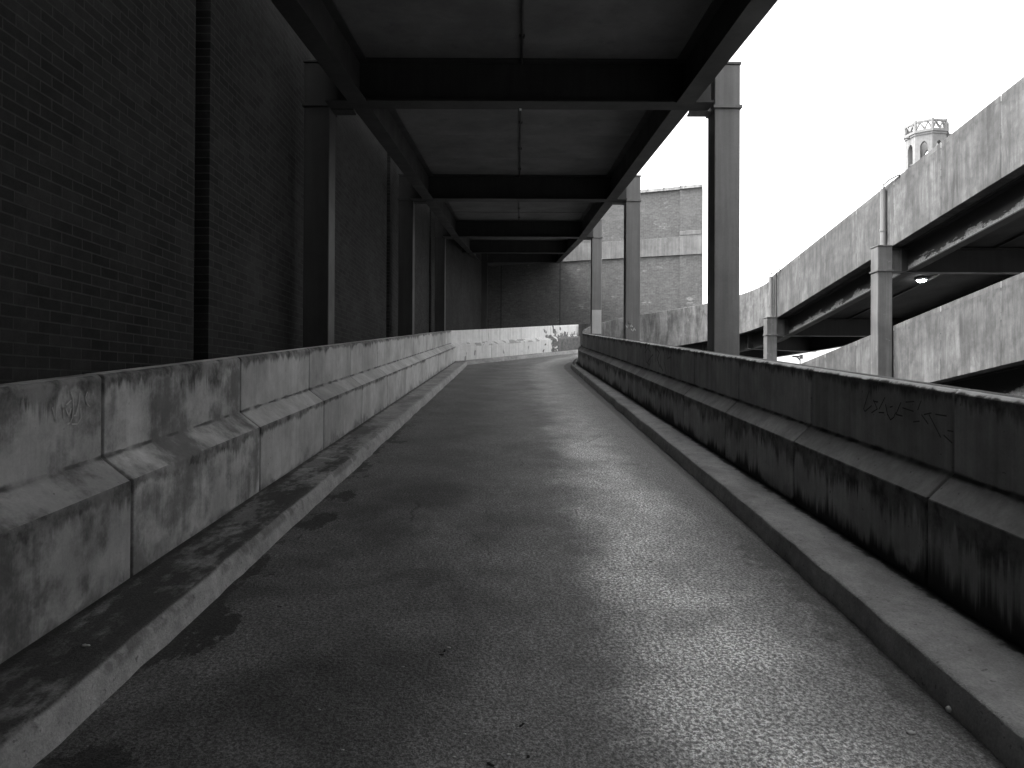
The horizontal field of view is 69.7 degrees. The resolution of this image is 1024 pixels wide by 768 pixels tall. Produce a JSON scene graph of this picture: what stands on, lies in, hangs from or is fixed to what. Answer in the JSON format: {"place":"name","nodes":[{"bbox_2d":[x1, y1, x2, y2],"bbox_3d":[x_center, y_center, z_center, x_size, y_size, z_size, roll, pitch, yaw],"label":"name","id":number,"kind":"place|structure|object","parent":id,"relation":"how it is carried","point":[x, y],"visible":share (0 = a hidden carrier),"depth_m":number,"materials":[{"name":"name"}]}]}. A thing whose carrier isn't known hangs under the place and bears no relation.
{"place":"outdoors","nodes":[
{"label":"outdoors","id":0,"kind":"place"},
{"bbox_2d":[0,0,487,383],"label":"brick building","id":1,"kind":"structure","parent":0,"point":[151,182],"depth_m":6.33,"materials":[{"name":"brick"}]},
{"bbox_2d":[32,353,1006,767],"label":"road","id":2,"kind":"structure","parent":0,"point":[490,497],"depth_m":3.60,"materials":[{"name":"grey asphalt"}]},
{"bbox_2d":[0,331,455,663],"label":"concrete parapet","id":3,"kind":"structure","parent":2,"relation":"on","point":[110,481],"depth_m":4.35,"materials":[{"name":"grey concrete"}]},
{"bbox_2d":[0,349,577,767],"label":"kerb strip","id":4,"kind":"object","parent":2,"relation":"on","point":[59,684],"visible":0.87,"depth_m":3.68,"materials":[{"name":"concrete"}]},
{"bbox_2d":[451,325,579,360],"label":"concrete parapet","id":5,"kind":"structure","parent":2,"relation":"on","point":[483,343],"depth_m":28.95,"materials":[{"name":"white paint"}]},
{"bbox_2d":[571,358,1023,767],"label":"kerb strip","id":6,"kind":"object","parent":2,"relation":"on","point":[968,669],"visible":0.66,"depth_m":3.74,"materials":[{"name":"concrete"}]},
{"bbox_2d":[578,333,1023,648],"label":"concrete parapet","id":7,"kind":"structure","parent":2,"relation":"on","point":[920,482],"depth_m":4.58,"materials":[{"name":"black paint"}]},
{"bbox_2d":[906,730,915,734],"bbox_3d":[1.500,1.311,2.763,0.033,0.015,0.022,0,0,0],"label":"stone chip","id":8,"kind":"object","parent":2,"relation":"on","point":[909,732],"visible":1,"depth_m":2.76,"materials":[{"name":"grey stone"}]},
{"bbox_2d":[945,706,951,712],"bbox_3d":[1.737,1.291,2.917,0.031,0.026,0.031,0,0,0],"label":"pebble","id":9,"kind":"object","parent":2,"relation":"on","point":[948,709],"visible":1,"depth_m":2.91,"materials":[{"name":"grey stone"}]},
{"bbox_2d":[488,184,702,335],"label":"brick building","id":10,"kind":"structure","parent":0,"point":[671,267],"depth_m":38.72,"materials":[{"name":"brick"},{"name":"concrete"}]},
{"bbox_2d":[637,0,1023,363],"label":"sky","id":11,"kind":"structure","parent":0,"point":[830,89],"materials":[{"name":"white"}]},
{"bbox_2d":[801,272,1023,395],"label":"elevated ramp","id":12,"kind":"structure","parent":0,"point":[974,340],"depth_m":14.20,"materials":[{"name":"concrete"}]},
{"bbox_2d":[903,117,951,169],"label":"church tower","id":13,"kind":"structure","parent":0,"point":[919,144],"depth_m":118.32,"materials":[{"name":"stone"}]},
{"label":"ground","id":14,"kind":"structure","parent":0,"visible":0},
{"bbox_2d":[302,60,356,347],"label":"steel column","id":15,"kind":"structure","parent":14,"relation":"on","point":[320,115],"depth_m":9.50,"materials":[{"name":"grey metal"}]},
{"bbox_2d":[271,0,777,264],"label":"overhead ramp","id":16,"kind":"structure","parent":15,"relation":"on","point":[506,132],"depth_m":9.41,"materials":[{"name":"concrete"}]},
{"bbox_2d":[398,174,426,335],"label":"steel column","id":17,"kind":"structure","parent":14,"relation":"on","point":[406,273],"depth_m":16.80,"materials":[{"name":"grey metal"}]},
{"bbox_2d":[434,219,454,331],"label":"steel column","id":18,"kind":"structure","parent":14,"relation":"on","point":[440,277],"depth_m":24.09,"materials":[{"name":"grey metal"}]},
{"bbox_2d":[481,254,492,328],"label":"steel column","id":19,"kind":"structure","parent":14,"relation":"on","point":[486,259],"depth_m":38.06,"materials":[{"name":"black metal"}]},
{"bbox_2d":[582,220,602,334],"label":"steel column","id":20,"kind":"structure","parent":14,"relation":"on","point":[596,284],"depth_m":24.09,"materials":[{"name":"metal"}]},
{"bbox_2d":[612,175,641,340],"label":"steel column","id":21,"kind":"structure","parent":14,"relation":"on","point":[631,320],"depth_m":16.80,"materials":[{"name":"grey metal"}]},
{"bbox_2d":[687,61,742,354],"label":"steel column","id":22,"kind":"structure","parent":14,"relation":"on","point":[722,114],"depth_m":9.50,"materials":[{"name":"grey metal"}]},
{"bbox_2d":[763,317,783,360],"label":"steel column","id":23,"kind":"structure","parent":14,"relation":"on","point":[773,327],"depth_m":23.94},
{"bbox_2d":[768,269,780,316],"bbox_3d":[8.588,-2.977,24.042,0.187,1.670,0.707,0,0,-9],"label":"drain pipe","id":24,"kind":"object","parent":23,"relation":"on","point":[770,305],"visible":0.94,"depth_m":24.26,"materials":[{"name":"grey metal"}]},
{"bbox_2d":[580,77,1023,358],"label":"elevated ramp","id":25,"kind":"structure","parent":23,"relation":"on","point":[955,215],"depth_m":16.86,"materials":[{"name":"concrete"}]},
{"bbox_2d":[578,282,768,349],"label":"concrete parapet","id":26,"kind":"structure","parent":25,"relation":"on","point":[682,326],"depth_m":27.40,"materials":[{"name":"grey concrete"}]},
{"bbox_2d":[916,277,926,281],"bbox_3d":[10.762,-2.732,19.317,0.260,0.111,0.260,0,0,0],"label":"ceiling lamp","id":27,"kind":"object","parent":25,"relation":"attached to","point":[921,279],"visible":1,"depth_m":19.22,"materials":[{"name":"white plastic"}]},
{"bbox_2d":[792,355,802,363],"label":"street lamp","id":28,"kind":"object","parent":14,"relation":"on","point":[799,357],"visible":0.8,"depth_m":61.92,"materials":[{"name":"grey metal"}]},
{"bbox_2d":[869,245,903,376],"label":"steel column","id":29,"kind":"structure","parent":14,"relation":"on","point":[886,261],"depth_m":16.70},
{"bbox_2d":[879,174,899,244],"bbox_3d":[8.627,-3.954,16.766,0.184,1.670,0.704,0,0,-9],"label":"drain pipe","id":30,"kind":"object","parent":29,"relation":"on","point":[882,230],"visible":0.89,"depth_m":16.99,"materials":[{"name":"grey metal"}]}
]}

